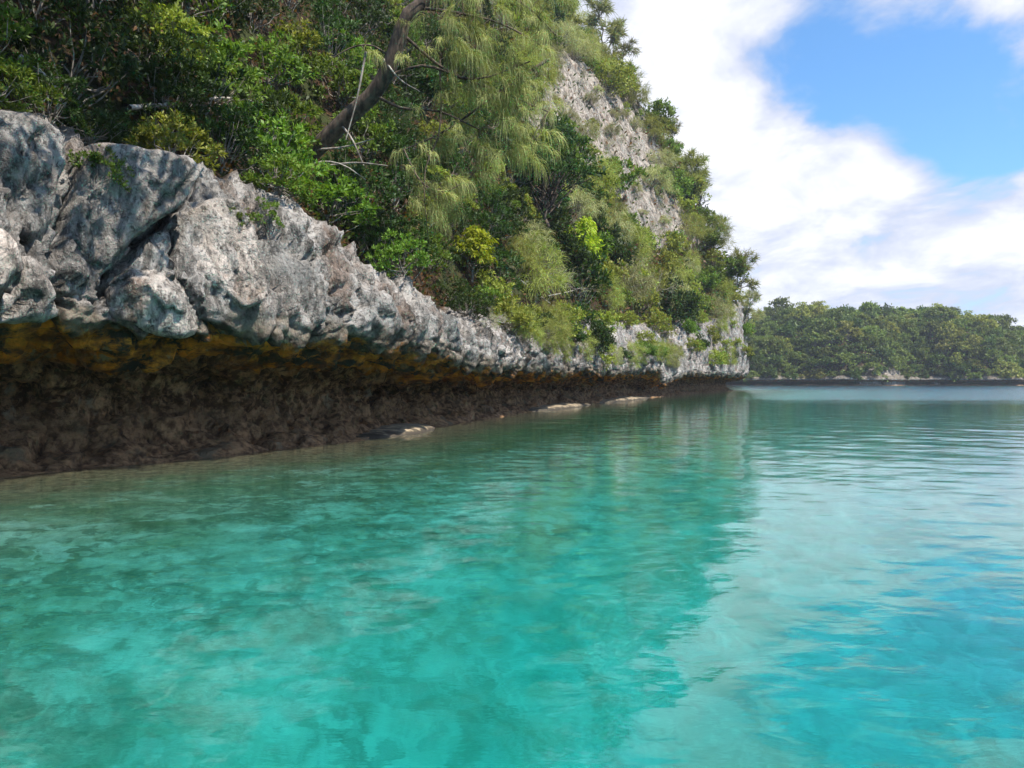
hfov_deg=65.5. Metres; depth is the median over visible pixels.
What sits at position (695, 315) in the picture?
hillside shrub
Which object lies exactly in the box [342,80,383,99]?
broadleaf shrub
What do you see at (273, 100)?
broadleaf shrub
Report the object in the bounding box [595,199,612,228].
feathery shrub
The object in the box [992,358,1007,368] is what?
island tree
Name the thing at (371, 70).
broadleaf shrub
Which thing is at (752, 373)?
island tree
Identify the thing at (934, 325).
island tree
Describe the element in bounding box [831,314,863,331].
island tree
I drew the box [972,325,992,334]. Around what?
island tree
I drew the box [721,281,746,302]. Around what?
hillside shrub
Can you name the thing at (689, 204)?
hillside shrub
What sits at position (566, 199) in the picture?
hillside shrub
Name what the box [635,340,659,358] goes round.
hillside shrub
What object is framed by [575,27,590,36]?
hillside shrub
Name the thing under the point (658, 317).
hillside shrub
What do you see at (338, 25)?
broadleaf shrub
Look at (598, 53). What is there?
feathery shrub
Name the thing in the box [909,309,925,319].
island tree
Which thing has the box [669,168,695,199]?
hillside shrub
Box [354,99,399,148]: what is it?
broadleaf shrub
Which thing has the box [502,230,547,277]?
feathery shrub
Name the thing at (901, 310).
island tree
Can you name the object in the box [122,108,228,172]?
broadleaf shrub
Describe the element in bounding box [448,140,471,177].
broadleaf shrub
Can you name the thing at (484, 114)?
broadleaf shrub
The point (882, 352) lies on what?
island tree
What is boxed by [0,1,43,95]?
broadleaf shrub
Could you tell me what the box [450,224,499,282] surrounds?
lime shrub
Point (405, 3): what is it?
broadleaf shrub
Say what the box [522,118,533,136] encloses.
broadleaf shrub
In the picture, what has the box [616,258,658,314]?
feathery shrub
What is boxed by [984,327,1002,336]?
island tree
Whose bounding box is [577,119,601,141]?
feathery shrub
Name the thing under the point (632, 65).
open crowned tree
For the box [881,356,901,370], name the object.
island tree
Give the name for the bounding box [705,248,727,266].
hillside shrub
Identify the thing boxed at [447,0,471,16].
broadleaf shrub
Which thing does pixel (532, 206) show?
broadleaf shrub
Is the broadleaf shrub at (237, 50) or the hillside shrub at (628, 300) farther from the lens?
the hillside shrub at (628, 300)
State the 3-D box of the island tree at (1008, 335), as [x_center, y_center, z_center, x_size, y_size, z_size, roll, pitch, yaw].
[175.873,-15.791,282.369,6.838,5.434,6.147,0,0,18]
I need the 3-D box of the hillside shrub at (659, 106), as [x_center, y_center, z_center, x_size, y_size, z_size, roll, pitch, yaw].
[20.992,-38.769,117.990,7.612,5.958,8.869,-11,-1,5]
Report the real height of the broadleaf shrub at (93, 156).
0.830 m
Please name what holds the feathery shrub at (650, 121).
on the hillside
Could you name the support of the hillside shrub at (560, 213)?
on the hillside
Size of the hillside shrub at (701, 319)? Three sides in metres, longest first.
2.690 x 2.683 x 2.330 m
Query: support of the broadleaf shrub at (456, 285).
on the hillside
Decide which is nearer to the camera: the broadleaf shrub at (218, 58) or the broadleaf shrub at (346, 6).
the broadleaf shrub at (218, 58)
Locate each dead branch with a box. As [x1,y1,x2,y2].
[17,54,56,86]
[127,97,250,109]
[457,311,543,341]
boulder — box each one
[0,110,65,244]
[0,228,20,288]
[0,256,57,323]
[100,235,197,337]
[145,263,168,271]
[174,198,266,307]
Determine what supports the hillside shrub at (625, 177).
on the hillside
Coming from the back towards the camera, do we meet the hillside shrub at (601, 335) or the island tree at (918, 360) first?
the island tree at (918, 360)
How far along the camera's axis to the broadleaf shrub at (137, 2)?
19.62 m
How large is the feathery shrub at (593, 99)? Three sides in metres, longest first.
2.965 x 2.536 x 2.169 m
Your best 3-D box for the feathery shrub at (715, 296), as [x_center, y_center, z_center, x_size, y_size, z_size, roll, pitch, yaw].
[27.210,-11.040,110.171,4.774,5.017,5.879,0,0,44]
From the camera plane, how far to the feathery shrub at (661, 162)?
107.98 m
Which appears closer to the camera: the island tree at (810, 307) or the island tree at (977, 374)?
the island tree at (977, 374)
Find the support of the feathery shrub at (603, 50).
on the hillside
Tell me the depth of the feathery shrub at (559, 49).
67.28 m
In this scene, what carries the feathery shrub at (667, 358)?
on the cliff at (330, 339)
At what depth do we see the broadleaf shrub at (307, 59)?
26.72 m
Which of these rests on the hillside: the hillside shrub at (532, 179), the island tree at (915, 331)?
the hillside shrub at (532, 179)
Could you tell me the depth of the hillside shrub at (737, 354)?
109.14 m
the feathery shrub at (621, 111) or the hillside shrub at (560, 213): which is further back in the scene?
the feathery shrub at (621, 111)
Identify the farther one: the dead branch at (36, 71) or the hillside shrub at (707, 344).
the hillside shrub at (707, 344)
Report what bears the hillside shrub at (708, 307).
on the hillside
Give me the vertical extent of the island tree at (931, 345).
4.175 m
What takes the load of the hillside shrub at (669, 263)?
on the hillside
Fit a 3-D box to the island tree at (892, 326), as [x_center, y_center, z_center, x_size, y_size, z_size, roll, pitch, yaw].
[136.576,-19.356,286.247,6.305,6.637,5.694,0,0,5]
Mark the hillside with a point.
(656, 212)
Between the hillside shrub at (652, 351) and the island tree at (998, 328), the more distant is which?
the island tree at (998, 328)
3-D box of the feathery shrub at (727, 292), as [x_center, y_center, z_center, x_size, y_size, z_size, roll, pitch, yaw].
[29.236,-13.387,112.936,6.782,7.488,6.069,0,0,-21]
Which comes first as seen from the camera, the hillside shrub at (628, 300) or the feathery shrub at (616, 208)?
the hillside shrub at (628, 300)
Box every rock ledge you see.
[356,423,434,438]
[528,403,590,411]
[599,396,649,402]
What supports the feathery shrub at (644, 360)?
on the cliff at (330, 339)
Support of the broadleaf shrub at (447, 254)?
on the hillside
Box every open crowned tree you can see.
[549,0,580,16]
[581,0,629,52]
[611,36,641,65]
[622,59,640,108]
[659,117,685,149]
[680,146,711,212]
[724,246,760,309]
[740,289,765,323]
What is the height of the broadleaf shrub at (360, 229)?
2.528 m
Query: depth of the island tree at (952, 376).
268.10 m
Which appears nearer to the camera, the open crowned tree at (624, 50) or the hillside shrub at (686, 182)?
the hillside shrub at (686, 182)
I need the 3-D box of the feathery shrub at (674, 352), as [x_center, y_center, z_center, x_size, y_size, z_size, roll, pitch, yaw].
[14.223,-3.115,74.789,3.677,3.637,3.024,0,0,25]
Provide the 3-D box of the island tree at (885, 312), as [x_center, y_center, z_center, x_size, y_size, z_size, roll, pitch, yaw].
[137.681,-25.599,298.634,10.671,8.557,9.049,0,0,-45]
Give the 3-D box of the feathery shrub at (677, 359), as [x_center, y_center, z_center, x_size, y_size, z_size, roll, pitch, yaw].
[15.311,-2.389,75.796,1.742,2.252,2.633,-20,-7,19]
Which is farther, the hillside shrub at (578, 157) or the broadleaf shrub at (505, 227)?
the hillside shrub at (578, 157)
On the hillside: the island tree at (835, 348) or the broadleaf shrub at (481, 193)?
the broadleaf shrub at (481, 193)
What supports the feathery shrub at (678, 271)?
on the hillside
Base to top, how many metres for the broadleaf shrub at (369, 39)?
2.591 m
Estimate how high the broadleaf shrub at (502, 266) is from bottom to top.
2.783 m
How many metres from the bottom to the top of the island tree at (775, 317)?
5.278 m
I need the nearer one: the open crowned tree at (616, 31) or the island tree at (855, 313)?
the open crowned tree at (616, 31)
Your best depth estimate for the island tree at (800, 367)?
269.15 m
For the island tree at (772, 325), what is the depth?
291.32 m
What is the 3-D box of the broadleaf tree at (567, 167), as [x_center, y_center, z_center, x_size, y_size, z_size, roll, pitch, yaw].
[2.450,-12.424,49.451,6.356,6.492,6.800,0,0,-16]
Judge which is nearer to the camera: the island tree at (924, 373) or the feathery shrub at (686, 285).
the feathery shrub at (686, 285)
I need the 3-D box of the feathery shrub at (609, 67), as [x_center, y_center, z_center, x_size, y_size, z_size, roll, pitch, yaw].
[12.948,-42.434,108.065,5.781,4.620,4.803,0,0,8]
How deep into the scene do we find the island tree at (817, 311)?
293.48 m
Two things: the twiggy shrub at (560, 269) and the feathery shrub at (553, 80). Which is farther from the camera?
the feathery shrub at (553, 80)
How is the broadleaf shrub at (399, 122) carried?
on the hillside
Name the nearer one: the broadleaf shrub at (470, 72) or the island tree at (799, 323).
the broadleaf shrub at (470, 72)
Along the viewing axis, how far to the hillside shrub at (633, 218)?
76.55 m
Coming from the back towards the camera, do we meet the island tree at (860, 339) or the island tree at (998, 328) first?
the island tree at (998, 328)
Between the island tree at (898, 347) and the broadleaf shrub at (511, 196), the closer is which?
the broadleaf shrub at (511, 196)
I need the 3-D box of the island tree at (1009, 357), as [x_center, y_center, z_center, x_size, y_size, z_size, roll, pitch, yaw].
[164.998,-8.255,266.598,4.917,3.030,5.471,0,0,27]
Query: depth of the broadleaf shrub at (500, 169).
42.73 m
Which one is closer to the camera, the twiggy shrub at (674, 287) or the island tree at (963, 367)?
the twiggy shrub at (674, 287)
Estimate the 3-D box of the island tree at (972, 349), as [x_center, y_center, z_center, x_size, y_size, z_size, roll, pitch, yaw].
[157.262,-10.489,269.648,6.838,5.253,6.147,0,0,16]
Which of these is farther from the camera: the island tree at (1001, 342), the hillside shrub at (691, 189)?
the island tree at (1001, 342)
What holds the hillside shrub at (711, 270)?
on the hillside
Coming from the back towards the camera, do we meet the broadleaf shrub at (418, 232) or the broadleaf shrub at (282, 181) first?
the broadleaf shrub at (418, 232)
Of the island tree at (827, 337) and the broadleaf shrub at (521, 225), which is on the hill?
the island tree at (827, 337)
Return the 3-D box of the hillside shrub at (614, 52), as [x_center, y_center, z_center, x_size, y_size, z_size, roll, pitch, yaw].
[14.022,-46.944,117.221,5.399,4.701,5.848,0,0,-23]
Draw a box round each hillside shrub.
[396,56,453,113]
[426,22,467,77]
[487,0,513,24]
[489,0,548,43]
[490,292,542,335]
[491,34,518,70]
[494,126,552,188]
[499,299,519,320]
[508,74,543,118]
[517,303,548,327]
[522,27,565,58]
[530,74,547,90]
[531,6,548,32]
[535,309,560,336]
[537,3,557,32]
[537,234,560,269]
[541,0,566,29]
[541,107,577,146]
[542,216,589,263]
[548,7,587,36]
[548,200,574,231]
[552,179,571,207]
[552,300,592,337]
[555,242,612,307]
[556,116,578,133]
[556,141,590,176]
[568,322,589,345]
[569,131,596,156]
[571,301,601,326]
[573,229,615,260]
[574,176,611,210]
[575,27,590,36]
[582,55,600,73]
[585,117,601,131]
[585,208,608,232]
[585,321,616,364]
[587,142,602,156]
[587,168,621,205]
[589,264,616,290]
[590,319,612,343]
[591,161,620,187]
[592,253,629,287]
[593,58,639,96]
[593,309,624,333]
[597,156,646,198]
[597,221,637,266]
[598,343,617,370]
[601,48,622,68]
[609,286,635,312]
[613,310,642,328]
[618,346,631,358]
[619,212,639,225]
[619,233,635,248]
[623,261,659,289]
[625,224,638,242]
[630,221,656,252]
[631,282,663,322]
[634,96,678,135]
[635,329,658,347]
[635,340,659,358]
[639,226,660,248]
[639,311,671,333]
[640,111,676,138]
[647,164,677,194]
[648,263,670,291]
[653,246,685,274]
[654,273,704,325]
[655,322,677,337]
[657,346,670,358]
[660,136,683,157]
[660,230,694,262]
[666,184,689,199]
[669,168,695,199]
[669,230,688,251]
[672,193,699,222]
[678,265,698,286]
[679,278,705,305]
[679,318,701,336]
[680,177,698,196]
[684,307,699,321]
[684,337,704,355]
[687,179,712,201]
[689,205,716,224]
[689,270,720,290]
[694,225,722,250]
[695,293,717,318]
[695,340,706,353]
[696,309,711,326]
[696,333,710,352]
[699,265,726,289]
[701,213,726,230]
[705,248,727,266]
[706,325,719,337]
[708,349,726,371]
[710,253,749,280]
[711,334,722,345]
[714,346,728,361]
[720,354,730,369]
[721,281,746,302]
[722,336,732,346]
[730,319,739,328]
[733,337,745,346]
[733,351,740,359]
[741,345,753,358]
[742,322,756,340]
[745,348,754,363]
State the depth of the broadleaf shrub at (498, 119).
47.02 m
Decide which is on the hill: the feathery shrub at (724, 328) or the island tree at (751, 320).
the island tree at (751, 320)
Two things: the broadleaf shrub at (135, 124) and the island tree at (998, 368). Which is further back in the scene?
the island tree at (998, 368)
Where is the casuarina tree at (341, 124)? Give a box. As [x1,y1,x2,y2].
[299,0,589,242]
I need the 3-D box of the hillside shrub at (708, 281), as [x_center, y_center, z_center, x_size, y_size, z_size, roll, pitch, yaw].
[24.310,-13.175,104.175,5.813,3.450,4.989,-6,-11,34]
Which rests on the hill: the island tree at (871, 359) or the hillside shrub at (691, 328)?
the island tree at (871, 359)
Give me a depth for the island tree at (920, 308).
303.39 m
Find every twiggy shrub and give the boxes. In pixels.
[472,304,508,329]
[481,0,515,35]
[500,259,520,296]
[529,99,553,125]
[535,246,592,299]
[560,92,575,112]
[571,211,585,229]
[629,144,639,155]
[630,132,638,144]
[633,255,679,306]
[648,219,664,241]
[663,348,678,362]
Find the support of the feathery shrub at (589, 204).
on the hillside
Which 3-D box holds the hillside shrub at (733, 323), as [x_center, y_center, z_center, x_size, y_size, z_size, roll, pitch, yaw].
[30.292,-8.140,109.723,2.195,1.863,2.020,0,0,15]
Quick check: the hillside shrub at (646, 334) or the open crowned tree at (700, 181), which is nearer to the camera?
the hillside shrub at (646, 334)
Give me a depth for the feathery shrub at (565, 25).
103.07 m
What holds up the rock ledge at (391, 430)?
on the cliff at (330, 339)
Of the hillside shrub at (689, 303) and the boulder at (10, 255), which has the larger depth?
the hillside shrub at (689, 303)
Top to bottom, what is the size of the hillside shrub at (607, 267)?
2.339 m
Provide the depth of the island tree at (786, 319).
294.41 m
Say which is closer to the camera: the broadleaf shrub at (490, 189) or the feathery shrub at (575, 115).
the broadleaf shrub at (490, 189)
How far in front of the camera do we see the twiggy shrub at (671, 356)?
71.44 m
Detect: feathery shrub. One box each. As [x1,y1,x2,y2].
[499,23,535,60]
[500,42,542,73]
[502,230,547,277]
[506,302,537,340]
[507,0,549,30]
[507,223,574,307]
[509,307,546,350]
[511,215,554,261]
[520,46,561,91]
[527,32,568,74]
[534,299,557,318]
[534,309,569,357]
[538,299,576,348]
[546,19,586,54]
[549,15,573,31]
[551,91,562,105]
[553,67,565,84]
[557,337,576,363]
[559,178,608,223]
[561,34,604,66]
[563,108,582,124]
[565,27,599,63]
[567,9,594,29]
[575,32,608,60]
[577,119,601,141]
[578,172,604,196]
[578,328,597,362]
[583,91,599,106]
[585,35,605,66]
[590,148,624,189]
[593,40,611,67]
[593,84,603,94]
[594,57,622,88]
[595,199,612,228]
[597,274,627,312]
[603,119,624,139]
[603,208,638,245]
[604,196,632,225]
[605,54,634,95]
[609,108,620,118]
[613,106,628,117]
[613,345,624,365]
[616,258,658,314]
[621,69,651,112]
[625,227,654,267]
[627,265,660,292]
[627,338,648,368]
[630,114,642,130]
[632,178,643,194]
[638,209,648,215]
[640,110,671,146]
[641,162,679,201]
[641,346,648,364]
[643,147,678,170]
[648,337,666,362]
[658,214,672,226]
[660,338,675,364]
[661,141,685,170]
[661,336,681,369]
[664,273,692,299]
[666,255,692,281]
[668,350,680,367]
[673,147,717,196]
[674,342,685,361]
[678,208,708,249]
[680,257,700,281]
[682,247,701,270]
[686,214,711,236]
[700,293,730,321]
[703,205,735,251]
[706,288,722,307]
[710,277,737,305]
[711,314,729,334]
[719,300,739,320]
[725,339,736,354]
[728,354,738,369]
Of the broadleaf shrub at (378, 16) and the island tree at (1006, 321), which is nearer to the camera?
the broadleaf shrub at (378, 16)
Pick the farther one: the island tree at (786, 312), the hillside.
the island tree at (786, 312)
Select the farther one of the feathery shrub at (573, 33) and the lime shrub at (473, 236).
the feathery shrub at (573, 33)
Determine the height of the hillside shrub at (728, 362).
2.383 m
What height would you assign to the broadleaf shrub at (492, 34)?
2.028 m
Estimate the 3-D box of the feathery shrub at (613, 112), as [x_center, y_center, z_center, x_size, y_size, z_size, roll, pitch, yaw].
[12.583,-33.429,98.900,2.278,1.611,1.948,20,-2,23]
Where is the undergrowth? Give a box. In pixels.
[0,0,741,321]
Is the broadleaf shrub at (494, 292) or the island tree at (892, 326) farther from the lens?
the island tree at (892, 326)
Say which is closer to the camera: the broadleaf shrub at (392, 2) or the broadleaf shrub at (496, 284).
the broadleaf shrub at (496, 284)
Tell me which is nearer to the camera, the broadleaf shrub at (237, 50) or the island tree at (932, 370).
the broadleaf shrub at (237, 50)
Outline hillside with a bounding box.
[0,0,723,322]
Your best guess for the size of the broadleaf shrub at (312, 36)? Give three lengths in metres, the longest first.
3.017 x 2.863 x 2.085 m
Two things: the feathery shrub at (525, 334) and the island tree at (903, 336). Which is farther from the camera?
the island tree at (903, 336)
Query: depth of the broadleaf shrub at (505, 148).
44.09 m
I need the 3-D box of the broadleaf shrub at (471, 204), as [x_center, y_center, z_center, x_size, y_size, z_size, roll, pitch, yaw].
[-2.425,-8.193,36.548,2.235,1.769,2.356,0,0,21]
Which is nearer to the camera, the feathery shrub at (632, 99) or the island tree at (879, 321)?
the feathery shrub at (632, 99)
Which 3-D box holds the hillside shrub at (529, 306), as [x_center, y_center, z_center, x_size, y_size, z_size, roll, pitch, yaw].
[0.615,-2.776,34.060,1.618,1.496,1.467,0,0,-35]
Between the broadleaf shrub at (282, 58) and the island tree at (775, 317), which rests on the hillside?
the broadleaf shrub at (282, 58)
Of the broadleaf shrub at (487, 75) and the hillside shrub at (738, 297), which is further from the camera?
the hillside shrub at (738, 297)
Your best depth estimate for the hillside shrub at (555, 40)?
77.39 m
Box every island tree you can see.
[745,318,755,326]
[745,371,760,378]
[746,333,756,343]
[746,340,759,351]
[749,326,764,335]
[749,337,767,348]
[749,352,761,363]
[749,362,764,370]
[754,348,764,354]
[756,326,773,335]
[757,352,786,365]
[758,315,774,323]
[758,364,778,378]
[759,335,787,355]
[760,306,774,315]
[762,320,778,330]
[766,296,794,312]
[767,311,778,316]
[770,313,780,320]
[771,306,788,315]
[775,347,795,362]
[776,322,799,337]
[776,360,790,367]
[777,338,794,353]
[778,309,791,317]
[778,370,798,382]
[780,316,796,323]
[783,366,797,372]
[785,319,803,329]
[788,336,811,349]
[788,351,806,361]
[789,304,816,316]
[791,302,812,319]
[796,363,810,371]
[797,354,811,362]
[799,370,810,381]
[800,332,827,345]
[801,347,812,354]
[802,320,811,327]
[803,325,816,332]
[807,355,834,367]
[808,317,839,334]
[809,368,826,378]
[810,307,823,317]
[811,301,823,311]
[812,300,828,310]
[818,330,843,343]
[818,347,835,355]
[823,307,844,315]
[825,311,844,320]
[826,370,841,376]
[829,344,844,351]
[830,353,855,365]
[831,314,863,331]
[834,320,864,341]
[837,306,849,314]
[838,304,855,310]
[842,343,853,350]
[843,369,851,374]
[848,311,861,317]
[848,342,866,351]
[848,368,864,383]
[849,354,863,362]
[851,313,874,328]
[854,301,880,318]
[855,333,879,348]
[860,325,886,338]
[860,361,883,376]
[861,356,878,362]
[869,307,890,319]
[869,343,892,359]
[874,318,887,329]
[877,336,889,346]
[880,303,895,315]
[880,314,905,326]
[880,327,895,333]
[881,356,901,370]
[885,321,900,335]
[886,333,896,341]
[888,357,908,366]
[891,306,913,316]
[892,343,905,351]
[893,349,915,361]
[896,315,906,324]
[896,332,912,342]
[897,341,908,348]
[898,321,915,332]
[900,371,910,378]
[901,367,914,373]
[902,313,917,322]
[902,327,921,340]
[903,318,921,328]
[906,346,920,354]
[906,358,920,363]
[906,363,920,370]
[909,305,927,314]
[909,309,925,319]
[913,336,928,343]
[914,347,935,360]
[916,364,925,369]
[918,369,929,377]
[919,320,942,336]
[922,342,936,348]
[923,305,956,318]
[925,351,953,365]
[925,364,936,373]
[934,339,955,353]
[934,368,945,375]
[937,320,958,339]
[939,316,949,322]
[942,363,954,369]
[945,306,963,315]
[949,338,963,346]
[949,352,964,363]
[949,370,965,381]
[953,327,965,336]
[954,318,973,330]
[955,341,971,351]
[955,361,970,373]
[959,310,976,321]
[959,333,973,340]
[961,358,979,365]
[964,372,981,379]
[965,319,978,327]
[966,334,981,346]
[967,345,986,357]
[972,314,1000,329]
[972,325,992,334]
[973,361,985,368]
[977,337,997,345]
[978,348,1003,362]
[978,368,992,375]
[982,314,1000,324]
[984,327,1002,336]
[991,365,1002,373]
[992,313,1019,330]
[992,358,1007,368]
[993,337,1007,345]
[994,326,1006,335]
[997,344,1013,354]
[1000,362,1023,381]
[1002,332,1016,340]
[1002,355,1012,361]
[1007,337,1023,351]
[1009,330,1023,339]
[1012,324,1023,330]
[1015,349,1023,359]
[1016,358,1023,367]
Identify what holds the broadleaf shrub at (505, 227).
on the hillside
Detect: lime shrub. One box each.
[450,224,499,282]
[560,215,605,276]
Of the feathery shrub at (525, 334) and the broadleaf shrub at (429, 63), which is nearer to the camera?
the feathery shrub at (525, 334)
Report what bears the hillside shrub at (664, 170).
on the hillside
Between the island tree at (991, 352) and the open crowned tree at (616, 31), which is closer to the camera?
the open crowned tree at (616, 31)
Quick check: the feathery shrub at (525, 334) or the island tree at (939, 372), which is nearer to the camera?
the feathery shrub at (525, 334)
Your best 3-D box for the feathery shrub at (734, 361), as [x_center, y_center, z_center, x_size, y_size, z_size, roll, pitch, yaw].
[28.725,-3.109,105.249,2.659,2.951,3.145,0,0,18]
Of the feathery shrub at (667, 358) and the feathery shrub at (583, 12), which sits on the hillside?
the feathery shrub at (583, 12)
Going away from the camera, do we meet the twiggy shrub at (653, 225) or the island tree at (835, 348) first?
the twiggy shrub at (653, 225)
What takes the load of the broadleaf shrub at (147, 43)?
on the hillside
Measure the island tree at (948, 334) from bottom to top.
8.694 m
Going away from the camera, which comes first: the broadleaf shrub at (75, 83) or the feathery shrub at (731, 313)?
the broadleaf shrub at (75, 83)
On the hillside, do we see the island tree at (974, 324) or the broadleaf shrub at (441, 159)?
the broadleaf shrub at (441, 159)
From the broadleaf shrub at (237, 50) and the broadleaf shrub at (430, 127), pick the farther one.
the broadleaf shrub at (430, 127)
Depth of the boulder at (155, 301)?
12.39 m
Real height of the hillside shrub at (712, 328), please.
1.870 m
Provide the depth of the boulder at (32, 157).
10.78 m
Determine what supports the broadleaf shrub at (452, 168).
on the hillside
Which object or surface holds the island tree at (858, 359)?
on the hill
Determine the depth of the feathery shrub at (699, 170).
119.26 m
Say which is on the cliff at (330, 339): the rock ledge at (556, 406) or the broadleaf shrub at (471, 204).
the rock ledge at (556, 406)
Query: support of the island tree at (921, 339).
on the hill
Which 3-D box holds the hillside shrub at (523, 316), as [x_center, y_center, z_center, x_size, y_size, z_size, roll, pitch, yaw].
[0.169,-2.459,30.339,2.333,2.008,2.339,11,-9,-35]
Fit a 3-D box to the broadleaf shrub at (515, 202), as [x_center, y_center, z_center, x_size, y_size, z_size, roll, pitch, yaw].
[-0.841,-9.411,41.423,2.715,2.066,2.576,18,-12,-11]
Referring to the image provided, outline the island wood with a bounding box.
[748,306,1023,375]
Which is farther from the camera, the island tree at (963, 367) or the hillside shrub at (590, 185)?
the island tree at (963, 367)
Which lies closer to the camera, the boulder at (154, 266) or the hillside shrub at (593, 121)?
the boulder at (154, 266)
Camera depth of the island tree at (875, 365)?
260.03 m
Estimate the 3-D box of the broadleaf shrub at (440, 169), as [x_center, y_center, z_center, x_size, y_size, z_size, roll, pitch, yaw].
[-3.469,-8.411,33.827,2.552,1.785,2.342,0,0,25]
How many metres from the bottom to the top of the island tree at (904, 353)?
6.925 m
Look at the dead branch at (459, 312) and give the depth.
29.27 m
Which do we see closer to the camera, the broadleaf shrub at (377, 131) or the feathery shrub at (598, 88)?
the broadleaf shrub at (377, 131)
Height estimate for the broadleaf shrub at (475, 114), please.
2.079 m
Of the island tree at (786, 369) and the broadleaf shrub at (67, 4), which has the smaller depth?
the broadleaf shrub at (67, 4)
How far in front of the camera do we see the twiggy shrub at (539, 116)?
56.91 m
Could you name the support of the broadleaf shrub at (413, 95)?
on the hillside
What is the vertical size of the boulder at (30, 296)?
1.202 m
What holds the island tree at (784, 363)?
on the hill
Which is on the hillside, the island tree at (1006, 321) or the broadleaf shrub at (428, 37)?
the broadleaf shrub at (428, 37)
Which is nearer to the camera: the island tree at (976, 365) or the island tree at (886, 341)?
the island tree at (976, 365)
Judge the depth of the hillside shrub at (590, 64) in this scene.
100.30 m
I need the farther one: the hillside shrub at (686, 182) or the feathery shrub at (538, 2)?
the hillside shrub at (686, 182)
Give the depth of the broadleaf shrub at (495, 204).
37.66 m
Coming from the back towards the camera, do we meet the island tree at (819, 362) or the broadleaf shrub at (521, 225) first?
the island tree at (819, 362)
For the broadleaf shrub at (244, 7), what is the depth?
24.57 m
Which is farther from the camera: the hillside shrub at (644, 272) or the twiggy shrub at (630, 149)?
the twiggy shrub at (630, 149)
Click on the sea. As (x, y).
(780, 577)
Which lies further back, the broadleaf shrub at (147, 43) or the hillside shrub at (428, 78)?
the hillside shrub at (428, 78)
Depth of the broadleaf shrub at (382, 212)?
25.12 m
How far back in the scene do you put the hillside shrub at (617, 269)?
59.22 m
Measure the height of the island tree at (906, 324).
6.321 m
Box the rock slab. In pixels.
[56,143,199,300]
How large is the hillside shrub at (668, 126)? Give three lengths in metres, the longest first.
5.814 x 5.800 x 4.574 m
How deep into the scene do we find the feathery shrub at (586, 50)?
93.44 m
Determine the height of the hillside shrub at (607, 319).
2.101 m
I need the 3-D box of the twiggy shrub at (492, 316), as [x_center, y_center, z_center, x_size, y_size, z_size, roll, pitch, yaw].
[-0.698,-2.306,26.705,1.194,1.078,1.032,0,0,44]
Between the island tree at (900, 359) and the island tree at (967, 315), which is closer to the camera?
the island tree at (900, 359)
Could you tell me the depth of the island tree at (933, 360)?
274.35 m
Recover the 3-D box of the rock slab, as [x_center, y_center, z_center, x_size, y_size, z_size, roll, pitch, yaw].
[-6.589,-2.311,12.859,2.652,2.706,2.067,0,0,43]
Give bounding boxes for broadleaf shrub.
[0,0,148,110]
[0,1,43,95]
[0,51,64,112]
[1,0,91,23]
[6,53,95,138]
[44,89,138,145]
[67,144,134,196]
[82,0,134,25]
[94,112,157,148]
[98,7,190,80]
[117,42,213,119]
[120,58,209,156]
[121,0,182,35]
[121,0,219,73]
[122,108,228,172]
[149,40,250,114]
[164,0,234,31]
[176,14,222,72]
[184,18,267,96]
[191,100,272,174]
[194,49,274,121]
[200,0,257,29]
[221,101,329,194]
[225,86,305,159]
[229,207,254,226]
[232,0,291,33]
[237,27,319,90]
[239,153,325,203]
[241,86,323,153]
[249,196,284,239]
[252,33,332,90]
[271,17,334,67]
[284,0,308,15]
[300,161,383,231]
[306,0,361,75]
[308,0,349,35]
[309,44,371,109]
[314,0,358,21]
[315,137,369,221]
[321,27,378,77]
[323,156,403,219]
[330,105,401,162]
[335,203,407,267]
[339,0,387,46]
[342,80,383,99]
[348,201,433,267]
[351,0,399,34]
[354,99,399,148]
[358,35,393,94]
[362,134,427,209]
[363,33,424,83]
[364,228,435,280]
[367,103,408,134]
[373,212,438,259]
[375,9,424,61]
[379,86,421,121]
[379,128,444,196]
[381,0,405,17]
[391,64,426,119]
[394,120,429,160]
[395,0,413,5]
[404,129,460,176]
[405,193,458,230]
[407,226,452,276]
[414,19,455,42]
[414,118,459,151]
[416,15,453,52]
[417,54,448,79]
[418,12,440,29]
[423,230,471,270]
[425,165,459,200]
[427,201,471,237]
[428,138,472,177]
[429,277,473,310]
[432,0,463,17]
[432,80,470,112]
[435,96,492,148]
[443,9,467,39]
[445,78,469,102]
[445,284,499,319]
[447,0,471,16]
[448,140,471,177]
[450,189,480,210]
[451,202,518,260]
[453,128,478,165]
[454,59,480,88]
[457,103,483,127]
[458,178,490,203]
[458,284,485,307]
[459,16,489,44]
[459,50,481,77]
[464,10,494,43]
[465,241,494,275]
[468,48,492,64]
[469,189,513,238]
[470,173,498,201]
[471,0,495,22]
[474,269,514,308]
[476,60,494,84]
[476,129,509,157]
[477,105,496,130]
[477,244,525,291]
[477,284,506,311]
[479,78,519,124]
[480,19,502,47]
[480,102,516,135]
[481,156,505,178]
[482,47,503,63]
[485,185,522,238]
[488,183,520,215]
[490,68,515,89]
[496,177,519,202]
[496,179,538,227]
[499,213,530,241]
[509,193,541,220]
[517,181,538,201]
[521,207,550,230]
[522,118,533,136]
[527,125,546,142]
[527,181,551,204]
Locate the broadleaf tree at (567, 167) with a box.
[509,132,606,229]
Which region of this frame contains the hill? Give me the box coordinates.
[726,317,1023,385]
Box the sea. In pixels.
[0,385,1023,767]
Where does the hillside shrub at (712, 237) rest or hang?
on the hillside
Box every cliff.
[0,113,748,476]
[732,375,1023,385]
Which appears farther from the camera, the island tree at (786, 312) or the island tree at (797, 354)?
the island tree at (786, 312)
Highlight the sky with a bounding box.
[576,0,1023,326]
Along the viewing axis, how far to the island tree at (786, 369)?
269.33 m

